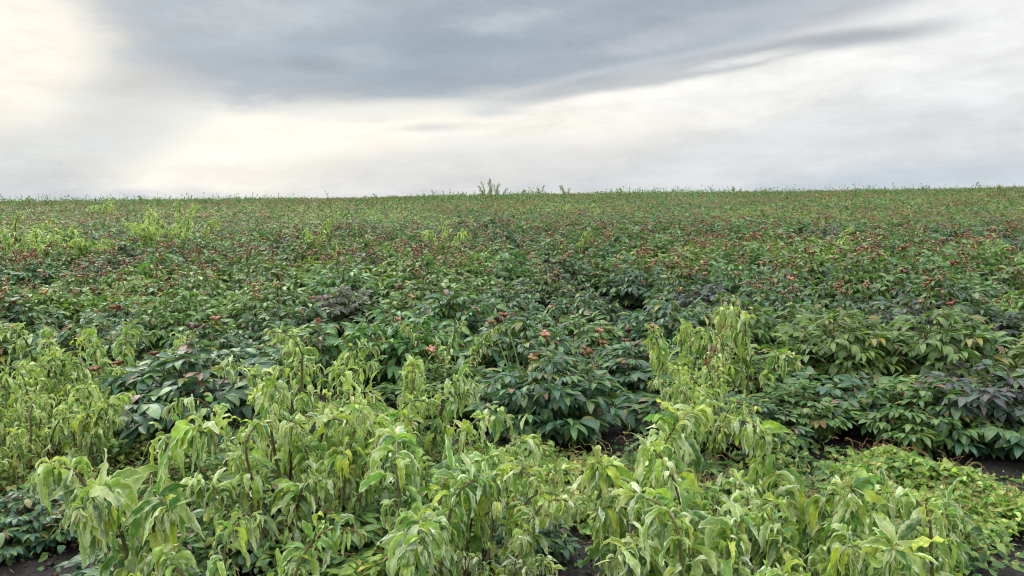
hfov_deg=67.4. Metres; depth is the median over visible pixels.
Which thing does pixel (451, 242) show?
peony plant
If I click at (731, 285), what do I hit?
peony plant
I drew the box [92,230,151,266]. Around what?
peony plant
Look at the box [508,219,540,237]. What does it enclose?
peony plant
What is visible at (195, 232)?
peony plant
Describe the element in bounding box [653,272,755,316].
peony plant
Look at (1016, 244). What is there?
peony plant
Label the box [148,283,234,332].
peony plant
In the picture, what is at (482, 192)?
wilted weed
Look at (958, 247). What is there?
peony plant
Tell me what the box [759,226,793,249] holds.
peony plant
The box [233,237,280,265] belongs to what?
peony plant
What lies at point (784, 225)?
peony plant
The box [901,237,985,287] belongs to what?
peony plant
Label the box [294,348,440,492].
wilted weed
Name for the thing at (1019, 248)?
peony plant
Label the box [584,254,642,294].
peony plant
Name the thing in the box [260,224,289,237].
peony plant
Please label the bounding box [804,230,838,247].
peony plant
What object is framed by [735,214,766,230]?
peony plant
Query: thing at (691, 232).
peony plant
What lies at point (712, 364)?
wilted weed
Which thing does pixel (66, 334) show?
peony plant
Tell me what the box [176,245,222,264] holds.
peony plant
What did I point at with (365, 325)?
peony plant
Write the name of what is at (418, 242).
peony plant
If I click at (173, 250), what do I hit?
peony plant
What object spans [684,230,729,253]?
peony plant
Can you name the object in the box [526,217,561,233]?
peony plant
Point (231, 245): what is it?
peony plant
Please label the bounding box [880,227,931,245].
peony plant
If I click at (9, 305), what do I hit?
peony plant
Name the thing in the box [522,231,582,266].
peony plant
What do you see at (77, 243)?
wilted weed
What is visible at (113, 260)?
peony plant
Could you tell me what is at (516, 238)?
peony plant
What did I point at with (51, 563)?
soil clods
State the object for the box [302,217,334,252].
wilted weed
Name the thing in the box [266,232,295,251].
peony plant
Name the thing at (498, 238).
peony plant
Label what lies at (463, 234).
wilted weed
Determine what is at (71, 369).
wilted weed
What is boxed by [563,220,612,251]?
peony plant
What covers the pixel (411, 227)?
peony plant
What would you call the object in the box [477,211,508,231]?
peony plant
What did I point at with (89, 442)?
wilted weed
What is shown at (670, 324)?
peony plant
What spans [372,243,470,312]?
peony plant
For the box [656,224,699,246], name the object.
peony plant
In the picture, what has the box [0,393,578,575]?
undergrowth
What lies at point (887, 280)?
peony plant
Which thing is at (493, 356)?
peony plant
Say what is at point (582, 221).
peony plant
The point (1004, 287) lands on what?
peony plant
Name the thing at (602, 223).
peony plant
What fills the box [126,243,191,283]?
peony plant
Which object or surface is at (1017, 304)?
peony plant
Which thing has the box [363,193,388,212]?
wilted weed
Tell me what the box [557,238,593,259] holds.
peony plant
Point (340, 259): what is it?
peony plant
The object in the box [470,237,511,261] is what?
peony plant
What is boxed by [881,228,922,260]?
peony plant
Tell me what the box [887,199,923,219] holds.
wilted weed
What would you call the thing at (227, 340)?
peony plant
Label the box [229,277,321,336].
peony plant
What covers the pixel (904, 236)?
peony plant
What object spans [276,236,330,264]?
peony plant
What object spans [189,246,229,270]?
peony plant
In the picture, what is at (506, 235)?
peony plant
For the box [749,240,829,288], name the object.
peony plant
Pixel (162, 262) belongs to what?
peony plant
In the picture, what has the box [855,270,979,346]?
peony plant
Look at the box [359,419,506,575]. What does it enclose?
wilted weed
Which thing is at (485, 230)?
peony plant
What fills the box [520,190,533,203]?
wilted weed
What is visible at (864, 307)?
peony plant
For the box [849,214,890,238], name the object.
peony plant
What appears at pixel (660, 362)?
wilted weed
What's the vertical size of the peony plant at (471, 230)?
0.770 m
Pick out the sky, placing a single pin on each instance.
(145, 98)
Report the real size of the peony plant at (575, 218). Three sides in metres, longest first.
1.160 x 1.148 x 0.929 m
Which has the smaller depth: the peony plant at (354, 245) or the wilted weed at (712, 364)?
the wilted weed at (712, 364)
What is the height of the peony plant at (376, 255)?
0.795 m
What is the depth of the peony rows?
25.39 m
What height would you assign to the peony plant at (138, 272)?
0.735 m
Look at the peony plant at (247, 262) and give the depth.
10.51 m
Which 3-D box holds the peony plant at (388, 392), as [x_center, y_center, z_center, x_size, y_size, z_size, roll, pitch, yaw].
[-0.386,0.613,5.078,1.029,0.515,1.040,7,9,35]
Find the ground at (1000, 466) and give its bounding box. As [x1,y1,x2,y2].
[0,198,1023,575]
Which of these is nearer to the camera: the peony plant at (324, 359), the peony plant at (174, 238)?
the peony plant at (324, 359)
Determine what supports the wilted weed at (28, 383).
on the ground at (1000, 466)
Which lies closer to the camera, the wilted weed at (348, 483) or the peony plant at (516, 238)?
the wilted weed at (348, 483)
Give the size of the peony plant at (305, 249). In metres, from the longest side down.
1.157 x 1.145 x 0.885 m
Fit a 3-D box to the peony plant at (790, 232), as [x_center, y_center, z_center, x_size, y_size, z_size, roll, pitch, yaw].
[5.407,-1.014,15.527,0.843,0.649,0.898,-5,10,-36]
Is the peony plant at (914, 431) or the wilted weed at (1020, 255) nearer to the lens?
the peony plant at (914, 431)
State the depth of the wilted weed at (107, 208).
26.89 m
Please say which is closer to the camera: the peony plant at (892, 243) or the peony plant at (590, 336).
the peony plant at (590, 336)
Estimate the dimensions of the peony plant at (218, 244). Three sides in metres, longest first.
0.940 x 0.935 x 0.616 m
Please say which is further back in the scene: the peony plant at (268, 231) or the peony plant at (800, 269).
the peony plant at (268, 231)
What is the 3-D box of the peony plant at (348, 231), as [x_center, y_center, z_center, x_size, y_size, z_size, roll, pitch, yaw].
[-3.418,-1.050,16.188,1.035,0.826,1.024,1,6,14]
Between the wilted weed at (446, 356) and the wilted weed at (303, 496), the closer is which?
the wilted weed at (303, 496)
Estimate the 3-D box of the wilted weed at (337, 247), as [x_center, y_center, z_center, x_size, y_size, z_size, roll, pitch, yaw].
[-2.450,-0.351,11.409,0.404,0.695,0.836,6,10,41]
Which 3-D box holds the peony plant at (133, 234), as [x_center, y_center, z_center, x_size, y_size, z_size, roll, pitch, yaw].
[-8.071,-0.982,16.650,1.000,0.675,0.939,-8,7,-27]
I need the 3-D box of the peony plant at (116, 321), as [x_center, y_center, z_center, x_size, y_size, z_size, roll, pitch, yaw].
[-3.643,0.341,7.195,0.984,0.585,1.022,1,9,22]
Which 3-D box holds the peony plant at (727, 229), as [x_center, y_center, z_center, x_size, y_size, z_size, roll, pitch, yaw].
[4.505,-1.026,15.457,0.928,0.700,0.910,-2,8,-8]
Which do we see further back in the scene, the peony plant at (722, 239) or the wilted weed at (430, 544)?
the peony plant at (722, 239)
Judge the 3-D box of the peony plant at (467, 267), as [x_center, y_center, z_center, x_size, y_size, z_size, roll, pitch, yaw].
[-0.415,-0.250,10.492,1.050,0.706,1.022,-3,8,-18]
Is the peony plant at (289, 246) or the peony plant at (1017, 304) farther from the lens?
the peony plant at (289, 246)
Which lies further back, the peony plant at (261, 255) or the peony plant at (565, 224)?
the peony plant at (565, 224)
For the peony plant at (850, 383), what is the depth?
4.59 m
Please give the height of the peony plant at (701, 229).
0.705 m
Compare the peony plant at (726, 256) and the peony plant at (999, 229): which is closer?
the peony plant at (726, 256)
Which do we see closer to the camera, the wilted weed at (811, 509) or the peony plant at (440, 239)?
the wilted weed at (811, 509)
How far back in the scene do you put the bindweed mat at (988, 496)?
3.60 m
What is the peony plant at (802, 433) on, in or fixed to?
on the ground at (1000, 466)
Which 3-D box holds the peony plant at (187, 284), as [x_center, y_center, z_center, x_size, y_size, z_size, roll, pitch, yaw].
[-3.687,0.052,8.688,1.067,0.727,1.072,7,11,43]
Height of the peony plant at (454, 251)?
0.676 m
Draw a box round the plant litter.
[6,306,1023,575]
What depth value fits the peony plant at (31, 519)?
3.23 m
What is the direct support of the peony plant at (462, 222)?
on the ground at (1000, 466)
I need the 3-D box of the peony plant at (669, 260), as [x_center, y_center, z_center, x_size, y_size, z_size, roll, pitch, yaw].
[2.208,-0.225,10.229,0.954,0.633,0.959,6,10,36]
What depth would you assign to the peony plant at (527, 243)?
13.91 m
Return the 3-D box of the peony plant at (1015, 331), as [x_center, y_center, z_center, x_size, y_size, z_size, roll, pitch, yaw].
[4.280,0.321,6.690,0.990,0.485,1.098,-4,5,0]
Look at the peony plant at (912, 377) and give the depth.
4.68 m
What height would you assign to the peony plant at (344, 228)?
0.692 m
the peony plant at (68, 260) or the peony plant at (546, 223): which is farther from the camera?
the peony plant at (546, 223)
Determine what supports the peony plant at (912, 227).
on the ground at (1000, 466)
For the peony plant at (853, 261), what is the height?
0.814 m
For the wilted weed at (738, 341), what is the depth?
4.91 m
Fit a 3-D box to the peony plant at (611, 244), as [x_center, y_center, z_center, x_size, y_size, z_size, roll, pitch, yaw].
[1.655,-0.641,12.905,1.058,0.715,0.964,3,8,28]
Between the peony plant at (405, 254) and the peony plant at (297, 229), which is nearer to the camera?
the peony plant at (405, 254)
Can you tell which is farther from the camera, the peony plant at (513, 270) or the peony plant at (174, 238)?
the peony plant at (174, 238)
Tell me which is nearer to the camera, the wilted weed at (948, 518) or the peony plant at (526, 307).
the wilted weed at (948, 518)
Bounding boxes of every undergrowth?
[0,365,169,570]
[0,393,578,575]
[508,419,1023,575]
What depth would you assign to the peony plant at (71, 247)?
12.66 m
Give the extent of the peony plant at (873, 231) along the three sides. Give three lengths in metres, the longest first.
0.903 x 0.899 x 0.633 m
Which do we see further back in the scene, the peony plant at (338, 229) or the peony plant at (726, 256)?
the peony plant at (338, 229)
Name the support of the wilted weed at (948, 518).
on the ground at (1000, 466)
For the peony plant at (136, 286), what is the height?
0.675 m
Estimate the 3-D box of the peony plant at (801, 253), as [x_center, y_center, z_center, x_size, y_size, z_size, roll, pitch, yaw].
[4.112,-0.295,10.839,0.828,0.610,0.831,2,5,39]
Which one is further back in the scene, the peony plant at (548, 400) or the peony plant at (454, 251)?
the peony plant at (454, 251)
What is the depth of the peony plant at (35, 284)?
9.07 m
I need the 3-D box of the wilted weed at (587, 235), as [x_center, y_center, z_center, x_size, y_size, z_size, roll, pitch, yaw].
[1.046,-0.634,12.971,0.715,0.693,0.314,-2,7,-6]
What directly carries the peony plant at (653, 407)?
on the ground at (1000, 466)
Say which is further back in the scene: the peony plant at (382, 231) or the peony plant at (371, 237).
the peony plant at (382, 231)
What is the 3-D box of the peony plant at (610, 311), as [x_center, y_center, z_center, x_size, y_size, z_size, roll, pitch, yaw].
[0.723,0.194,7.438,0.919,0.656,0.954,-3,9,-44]
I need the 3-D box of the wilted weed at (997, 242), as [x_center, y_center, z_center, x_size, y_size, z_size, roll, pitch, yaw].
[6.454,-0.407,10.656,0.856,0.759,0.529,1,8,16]
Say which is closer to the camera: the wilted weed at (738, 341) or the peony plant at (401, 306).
the wilted weed at (738, 341)
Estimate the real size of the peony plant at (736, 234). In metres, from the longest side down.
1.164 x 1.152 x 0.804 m
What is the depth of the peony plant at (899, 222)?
16.24 m
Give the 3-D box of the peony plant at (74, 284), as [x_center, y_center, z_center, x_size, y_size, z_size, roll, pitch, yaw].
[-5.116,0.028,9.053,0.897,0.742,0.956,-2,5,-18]
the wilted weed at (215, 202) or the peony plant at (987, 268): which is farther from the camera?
the wilted weed at (215, 202)
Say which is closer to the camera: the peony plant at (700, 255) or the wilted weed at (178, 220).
the peony plant at (700, 255)
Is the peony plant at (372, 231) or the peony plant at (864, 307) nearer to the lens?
the peony plant at (864, 307)
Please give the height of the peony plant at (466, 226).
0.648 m
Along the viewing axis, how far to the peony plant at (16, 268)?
10.87 m
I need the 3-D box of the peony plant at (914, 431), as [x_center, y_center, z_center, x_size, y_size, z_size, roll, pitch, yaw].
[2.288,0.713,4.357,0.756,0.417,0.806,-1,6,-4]
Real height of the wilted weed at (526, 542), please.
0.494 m
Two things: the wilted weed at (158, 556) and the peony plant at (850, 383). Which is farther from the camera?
the peony plant at (850, 383)
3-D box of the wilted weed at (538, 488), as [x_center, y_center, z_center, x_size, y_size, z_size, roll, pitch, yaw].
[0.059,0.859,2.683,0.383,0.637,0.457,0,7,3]
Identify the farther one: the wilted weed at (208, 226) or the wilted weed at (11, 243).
the wilted weed at (208, 226)
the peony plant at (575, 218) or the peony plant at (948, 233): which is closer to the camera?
the peony plant at (948, 233)
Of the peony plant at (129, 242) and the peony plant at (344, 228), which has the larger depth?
the peony plant at (344, 228)
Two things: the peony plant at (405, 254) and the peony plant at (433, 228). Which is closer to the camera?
the peony plant at (405, 254)
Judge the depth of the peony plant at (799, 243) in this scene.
11.80 m
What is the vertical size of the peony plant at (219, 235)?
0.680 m
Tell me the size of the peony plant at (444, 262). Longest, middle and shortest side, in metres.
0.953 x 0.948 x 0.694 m
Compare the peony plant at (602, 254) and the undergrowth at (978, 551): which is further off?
the peony plant at (602, 254)
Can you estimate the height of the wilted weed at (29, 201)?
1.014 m
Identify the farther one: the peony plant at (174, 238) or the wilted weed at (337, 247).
the peony plant at (174, 238)
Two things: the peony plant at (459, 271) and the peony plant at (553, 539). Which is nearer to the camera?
the peony plant at (553, 539)
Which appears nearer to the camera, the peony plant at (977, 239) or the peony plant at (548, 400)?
the peony plant at (548, 400)
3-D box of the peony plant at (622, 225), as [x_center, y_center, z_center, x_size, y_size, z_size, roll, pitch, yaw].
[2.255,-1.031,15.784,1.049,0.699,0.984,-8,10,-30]
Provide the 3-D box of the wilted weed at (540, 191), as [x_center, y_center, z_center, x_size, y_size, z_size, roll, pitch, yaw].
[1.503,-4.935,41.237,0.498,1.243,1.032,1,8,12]
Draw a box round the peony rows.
[0,182,1023,240]
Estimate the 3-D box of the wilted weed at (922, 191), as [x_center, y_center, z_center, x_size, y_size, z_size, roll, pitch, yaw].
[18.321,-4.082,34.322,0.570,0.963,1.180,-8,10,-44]
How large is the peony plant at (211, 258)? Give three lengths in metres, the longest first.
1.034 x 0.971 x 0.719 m
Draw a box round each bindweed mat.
[438,429,645,564]
[747,436,1023,556]
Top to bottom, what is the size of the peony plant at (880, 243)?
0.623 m
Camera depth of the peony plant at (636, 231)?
14.67 m
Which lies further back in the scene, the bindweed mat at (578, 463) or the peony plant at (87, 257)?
the peony plant at (87, 257)
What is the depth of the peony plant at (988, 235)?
11.62 m
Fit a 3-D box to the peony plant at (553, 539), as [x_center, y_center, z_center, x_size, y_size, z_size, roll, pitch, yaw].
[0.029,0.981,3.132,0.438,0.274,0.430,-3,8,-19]
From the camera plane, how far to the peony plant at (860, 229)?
15.30 m
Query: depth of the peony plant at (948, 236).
13.38 m
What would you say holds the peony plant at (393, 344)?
on the ground at (1000, 466)
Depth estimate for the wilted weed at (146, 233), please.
15.33 m
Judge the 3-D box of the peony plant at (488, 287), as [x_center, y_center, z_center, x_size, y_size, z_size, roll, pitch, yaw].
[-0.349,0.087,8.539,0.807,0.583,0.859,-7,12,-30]
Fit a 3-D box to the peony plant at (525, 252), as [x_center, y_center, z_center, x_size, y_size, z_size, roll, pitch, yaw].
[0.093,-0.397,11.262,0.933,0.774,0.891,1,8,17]
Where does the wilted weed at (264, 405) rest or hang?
on the ground at (1000, 466)
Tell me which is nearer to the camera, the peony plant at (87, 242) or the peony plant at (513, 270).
the peony plant at (513, 270)
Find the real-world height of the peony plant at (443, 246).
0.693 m
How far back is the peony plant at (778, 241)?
13.77 m
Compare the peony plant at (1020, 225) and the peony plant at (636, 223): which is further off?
the peony plant at (636, 223)
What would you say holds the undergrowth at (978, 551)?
on the ground at (1000, 466)
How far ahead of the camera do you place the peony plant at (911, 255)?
10.79 m
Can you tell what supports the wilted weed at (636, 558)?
on the ground at (1000, 466)
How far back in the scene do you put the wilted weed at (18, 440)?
3.88 m
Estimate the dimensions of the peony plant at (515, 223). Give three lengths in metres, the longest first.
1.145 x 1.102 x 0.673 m
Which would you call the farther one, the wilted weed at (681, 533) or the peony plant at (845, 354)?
the peony plant at (845, 354)
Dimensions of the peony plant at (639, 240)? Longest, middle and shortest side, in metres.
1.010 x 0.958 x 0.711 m
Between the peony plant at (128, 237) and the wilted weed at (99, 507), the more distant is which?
the peony plant at (128, 237)
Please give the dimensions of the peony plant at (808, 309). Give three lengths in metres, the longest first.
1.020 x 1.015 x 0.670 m
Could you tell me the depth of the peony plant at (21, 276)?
9.87 m
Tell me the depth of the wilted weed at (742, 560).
2.29 m
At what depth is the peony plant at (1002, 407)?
4.15 m
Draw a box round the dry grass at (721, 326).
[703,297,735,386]
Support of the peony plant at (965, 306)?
on the ground at (1000, 466)
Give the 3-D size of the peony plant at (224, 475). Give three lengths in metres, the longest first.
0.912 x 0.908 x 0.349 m
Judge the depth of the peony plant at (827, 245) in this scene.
12.57 m
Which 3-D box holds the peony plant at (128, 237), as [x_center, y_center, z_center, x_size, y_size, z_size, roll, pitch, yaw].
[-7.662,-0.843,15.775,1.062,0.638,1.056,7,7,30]
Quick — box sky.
[0,0,1023,207]
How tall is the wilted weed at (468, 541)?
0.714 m
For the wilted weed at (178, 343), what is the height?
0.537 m
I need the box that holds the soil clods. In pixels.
[3,317,1023,575]
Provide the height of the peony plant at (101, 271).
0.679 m
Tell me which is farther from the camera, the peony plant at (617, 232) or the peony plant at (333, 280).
the peony plant at (617, 232)
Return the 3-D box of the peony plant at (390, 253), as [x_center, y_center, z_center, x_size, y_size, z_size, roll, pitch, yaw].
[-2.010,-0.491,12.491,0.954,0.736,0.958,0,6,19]
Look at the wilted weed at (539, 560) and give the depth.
2.39 m
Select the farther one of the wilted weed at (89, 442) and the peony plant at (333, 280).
the peony plant at (333, 280)
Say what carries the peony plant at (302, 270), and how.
on the ground at (1000, 466)
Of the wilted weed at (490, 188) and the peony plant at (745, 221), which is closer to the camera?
the peony plant at (745, 221)
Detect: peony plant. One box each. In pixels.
[0,241,51,263]
[0,246,36,272]
[0,248,79,291]
[0,251,29,279]
[0,275,40,313]
[0,277,43,297]
[0,286,72,355]
[0,295,42,379]
[0,482,76,566]
[1,233,30,244]
[2,255,64,284]
[7,289,163,382]
[9,266,108,329]
[18,241,87,275]
[40,226,86,247]
[41,259,110,309]
[45,240,102,265]
[52,257,116,293]
[53,526,226,575]
[66,238,102,250]
[69,247,123,275]
[70,229,112,241]
[70,293,167,353]
[71,304,305,454]
[74,247,138,283]
[76,287,148,321]
[88,235,120,245]
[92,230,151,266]
[96,251,172,295]
[97,233,143,251]
[98,270,161,308]
[117,233,144,250]
[117,277,237,357]
[120,228,158,242]
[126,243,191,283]
[129,242,186,273]
[138,260,232,317]
[141,320,259,377]
[144,233,180,254]
[147,239,195,260]
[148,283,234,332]
[159,232,191,246]
[167,257,239,296]
[175,230,233,265]
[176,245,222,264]
[179,229,220,241]
[181,247,243,289]
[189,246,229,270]
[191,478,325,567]
[193,223,229,240]
[197,235,229,263]
[202,234,227,246]
[208,440,389,520]
[220,271,289,325]
[221,241,284,291]
[222,234,268,255]
[224,230,266,246]
[224,241,277,266]
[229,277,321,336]
[230,223,263,240]
[230,281,339,354]
[231,249,302,294]
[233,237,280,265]
[239,245,281,267]
[244,318,349,389]
[252,224,292,242]
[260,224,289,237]
[261,230,303,248]
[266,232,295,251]
[266,489,448,575]
[276,230,338,276]
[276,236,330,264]
[277,233,304,255]
[288,220,320,240]
[290,244,339,294]
[293,222,315,234]
[294,243,377,293]
[298,250,388,313]
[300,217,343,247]
[306,284,387,334]
[315,229,347,250]
[323,294,470,396]
[326,539,463,575]
[327,311,407,356]
[328,223,351,233]
[328,240,385,275]
[331,233,394,265]
[337,219,366,240]
[338,221,362,235]
[338,223,379,246]
[343,235,373,259]
[345,232,389,249]
[354,244,433,302]
[360,225,380,236]
[371,345,512,425]
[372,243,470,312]
[373,225,394,238]
[374,235,411,260]
[376,239,405,255]
[377,223,409,250]
[380,270,478,330]
[387,241,438,271]
[390,227,430,248]
[392,219,419,233]
[399,233,441,257]
[399,284,517,364]
[401,223,429,236]
[409,225,437,240]
[420,246,470,274]
[422,215,446,234]
[425,236,467,260]
[428,230,454,245]
[433,219,459,236]
[433,241,491,266]
[434,259,482,294]
[440,228,476,251]
[445,216,482,229]
[446,219,481,239]
[450,243,510,283]
[451,221,483,231]
[451,306,592,388]
[456,268,514,310]
[460,228,504,254]
[464,312,641,447]
[465,226,500,243]
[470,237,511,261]
[471,248,553,293]
[473,496,582,567]
[474,284,545,336]
[475,231,515,252]
[476,221,503,233]
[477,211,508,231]
[478,219,524,249]
[490,217,519,231]
[495,235,546,275]
[503,256,580,314]
[504,217,534,229]
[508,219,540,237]
[508,219,548,253]
[521,227,561,255]
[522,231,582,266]
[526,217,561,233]
[530,221,566,241]
[530,250,595,296]
[533,305,629,362]
[537,213,568,227]
[539,273,628,336]
[545,222,583,243]
[555,217,574,232]
[557,208,597,230]
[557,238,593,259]
[557,248,599,277]
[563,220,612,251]
[567,219,601,237]
[577,324,704,402]
[581,236,623,265]
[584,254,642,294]
[585,228,641,262]
[590,213,619,232]
[596,218,635,247]
[596,247,675,305]
[600,222,639,240]
[604,242,659,272]
[606,287,715,363]
[618,218,656,232]
[620,226,657,259]
[622,226,651,242]
[624,374,782,447]
[634,234,685,263]
[638,256,726,312]
[639,223,667,237]
[641,217,665,229]
[642,216,661,225]
[644,247,704,282]
[650,214,689,236]
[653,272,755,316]
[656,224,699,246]
[657,237,717,268]
[671,226,708,246]
[678,221,713,238]
[681,292,780,357]
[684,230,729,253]
[688,232,719,259]
[690,242,750,283]
[691,394,818,451]
[692,253,759,293]
[693,215,731,237]
[702,219,722,229]
[705,228,778,274]
[708,230,740,249]
[713,219,767,242]
[714,221,751,237]
[715,349,829,394]
[727,230,777,262]
[732,213,769,231]
[734,261,813,309]
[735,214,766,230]
[736,222,780,248]
[736,232,780,251]
[739,278,822,323]
[741,252,820,295]
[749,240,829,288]
[749,276,843,354]
[750,380,864,446]
[757,307,912,395]
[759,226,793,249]
[761,222,796,245]
[768,232,830,260]
[771,219,800,236]
[776,366,919,437]
[779,216,815,234]
[780,246,827,267]
[792,216,847,245]
[793,230,837,262]
[801,221,836,239]
[804,210,842,232]
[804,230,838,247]
[804,248,910,311]
[817,236,891,280]
[817,238,906,293]
[826,279,899,328]
[828,231,902,264]
[842,216,885,240]
[845,231,894,256]
[848,225,890,249]
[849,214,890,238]
[849,376,993,458]
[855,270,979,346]
[861,278,1020,387]
[876,374,963,418]
[878,223,925,238]
[879,260,1004,328]
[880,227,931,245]
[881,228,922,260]
[884,215,918,237]
[886,241,959,274]
[890,223,932,240]
[891,252,1003,314]
[897,233,948,261]
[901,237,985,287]
[901,247,943,261]
[912,359,1023,459]
[921,220,953,237]
[926,224,971,251]
[928,219,966,233]
[931,223,973,240]
[939,237,1007,266]
[943,229,977,248]
[944,228,1012,276]
[948,227,1017,253]
[956,230,1023,289]
[965,298,1023,355]
[972,222,1013,238]
[976,266,1023,318]
[979,220,1023,238]
[986,220,1023,244]
[987,288,1023,328]
[994,229,1023,252]
[998,326,1023,380]
[1007,243,1023,264]
[1009,221,1023,234]
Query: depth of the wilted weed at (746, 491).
2.46 m
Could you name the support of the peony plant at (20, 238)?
on the ground at (1000, 466)
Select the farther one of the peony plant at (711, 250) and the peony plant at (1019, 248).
the peony plant at (711, 250)
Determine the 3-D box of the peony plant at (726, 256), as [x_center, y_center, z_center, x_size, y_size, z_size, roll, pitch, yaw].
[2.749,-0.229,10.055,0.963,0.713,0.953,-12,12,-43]
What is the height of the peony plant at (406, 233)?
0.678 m
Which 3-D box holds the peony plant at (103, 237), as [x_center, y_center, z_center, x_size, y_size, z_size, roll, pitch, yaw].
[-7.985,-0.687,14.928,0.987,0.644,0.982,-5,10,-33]
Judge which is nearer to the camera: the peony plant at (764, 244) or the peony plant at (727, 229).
the peony plant at (764, 244)
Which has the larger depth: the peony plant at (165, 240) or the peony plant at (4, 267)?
the peony plant at (165, 240)
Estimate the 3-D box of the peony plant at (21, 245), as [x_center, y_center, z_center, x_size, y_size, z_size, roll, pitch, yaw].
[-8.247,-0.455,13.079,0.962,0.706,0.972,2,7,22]
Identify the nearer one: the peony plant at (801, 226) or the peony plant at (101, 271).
the peony plant at (101, 271)
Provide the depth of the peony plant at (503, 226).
17.80 m
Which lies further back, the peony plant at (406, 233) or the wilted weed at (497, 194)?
the wilted weed at (497, 194)
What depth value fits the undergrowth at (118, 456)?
4.10 m
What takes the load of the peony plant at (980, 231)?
on the ground at (1000, 466)
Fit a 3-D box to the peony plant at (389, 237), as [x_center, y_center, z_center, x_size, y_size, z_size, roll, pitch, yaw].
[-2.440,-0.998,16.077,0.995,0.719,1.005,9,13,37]
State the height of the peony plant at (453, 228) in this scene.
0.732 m
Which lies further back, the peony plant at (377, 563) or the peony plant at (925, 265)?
the peony plant at (925, 265)
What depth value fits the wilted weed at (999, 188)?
31.11 m
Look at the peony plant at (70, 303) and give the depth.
7.82 m
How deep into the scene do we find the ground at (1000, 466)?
4.24 m
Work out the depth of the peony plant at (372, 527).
2.96 m
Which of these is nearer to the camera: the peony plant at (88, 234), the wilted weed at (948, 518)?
the wilted weed at (948, 518)
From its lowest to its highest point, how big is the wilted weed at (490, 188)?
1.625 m
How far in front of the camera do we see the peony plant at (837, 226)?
17.19 m
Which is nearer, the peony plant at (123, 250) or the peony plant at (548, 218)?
the peony plant at (123, 250)
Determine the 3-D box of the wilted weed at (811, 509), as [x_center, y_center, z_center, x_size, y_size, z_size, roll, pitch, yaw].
[1.007,0.793,2.766,0.498,0.728,0.271,5,9,38]
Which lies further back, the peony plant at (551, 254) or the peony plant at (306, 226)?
the peony plant at (306, 226)
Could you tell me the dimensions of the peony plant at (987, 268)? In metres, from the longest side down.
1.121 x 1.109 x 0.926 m
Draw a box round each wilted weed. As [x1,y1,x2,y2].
[0,210,57,259]
[0,322,104,413]
[0,357,110,465]
[0,390,84,492]
[11,222,69,262]
[19,407,232,575]
[23,197,34,206]
[35,319,143,401]
[51,222,116,262]
[52,368,135,476]
[84,197,115,226]
[124,206,160,250]
[128,508,370,575]
[136,329,198,380]
[142,197,197,239]
[162,366,384,512]
[172,218,221,238]
[180,413,338,575]
[208,197,220,216]
[210,321,387,434]
[279,380,420,545]
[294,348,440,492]
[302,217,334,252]
[329,242,369,262]
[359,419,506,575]
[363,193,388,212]
[364,350,482,473]
[396,318,505,382]
[405,399,553,575]
[421,222,472,252]
[454,506,561,575]
[474,451,585,575]
[478,181,494,204]
[487,178,500,200]
[494,187,507,204]
[507,549,565,575]
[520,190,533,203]
[536,185,544,202]
[555,230,593,253]
[559,185,569,200]
[578,397,724,575]
[580,435,740,575]
[595,191,606,207]
[610,479,810,575]
[641,317,718,389]
[647,375,754,460]
[659,337,732,455]
[684,548,753,575]
[686,298,803,397]
[686,468,813,575]
[722,404,850,570]
[745,500,885,575]
[804,540,867,575]
[820,476,974,575]
[821,459,951,575]
[833,227,854,246]
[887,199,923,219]
[910,186,937,202]
[947,233,1010,258]
[978,184,1003,197]
[987,249,1023,290]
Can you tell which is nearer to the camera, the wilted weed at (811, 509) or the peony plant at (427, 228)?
the wilted weed at (811, 509)
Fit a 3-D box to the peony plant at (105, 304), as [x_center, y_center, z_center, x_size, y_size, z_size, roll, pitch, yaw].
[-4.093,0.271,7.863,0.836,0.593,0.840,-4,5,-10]
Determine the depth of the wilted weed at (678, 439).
2.67 m
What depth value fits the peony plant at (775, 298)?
7.34 m
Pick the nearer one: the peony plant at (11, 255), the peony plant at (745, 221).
the peony plant at (11, 255)
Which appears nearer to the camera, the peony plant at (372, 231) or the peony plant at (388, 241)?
the peony plant at (388, 241)
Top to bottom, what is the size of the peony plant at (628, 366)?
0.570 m
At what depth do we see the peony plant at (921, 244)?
11.58 m
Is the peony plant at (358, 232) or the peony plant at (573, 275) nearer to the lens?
the peony plant at (573, 275)
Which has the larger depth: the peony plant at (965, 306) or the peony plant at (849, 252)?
the peony plant at (849, 252)
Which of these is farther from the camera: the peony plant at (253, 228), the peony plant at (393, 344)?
the peony plant at (253, 228)
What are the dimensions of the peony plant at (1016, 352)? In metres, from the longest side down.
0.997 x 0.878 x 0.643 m
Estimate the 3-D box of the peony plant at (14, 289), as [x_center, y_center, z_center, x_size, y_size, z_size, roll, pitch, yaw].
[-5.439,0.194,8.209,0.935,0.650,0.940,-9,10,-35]
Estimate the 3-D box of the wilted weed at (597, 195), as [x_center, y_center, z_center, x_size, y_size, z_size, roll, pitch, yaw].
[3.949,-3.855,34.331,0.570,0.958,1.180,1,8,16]
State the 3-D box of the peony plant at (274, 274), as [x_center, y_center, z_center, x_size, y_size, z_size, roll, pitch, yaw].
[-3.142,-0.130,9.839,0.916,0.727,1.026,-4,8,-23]
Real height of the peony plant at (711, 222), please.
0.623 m
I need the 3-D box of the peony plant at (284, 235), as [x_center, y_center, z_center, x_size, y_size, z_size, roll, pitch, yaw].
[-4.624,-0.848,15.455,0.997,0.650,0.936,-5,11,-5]
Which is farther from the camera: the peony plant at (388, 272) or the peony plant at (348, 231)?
the peony plant at (348, 231)
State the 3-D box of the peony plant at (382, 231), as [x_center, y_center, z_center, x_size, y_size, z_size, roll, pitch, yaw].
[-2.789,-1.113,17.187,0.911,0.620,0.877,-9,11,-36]

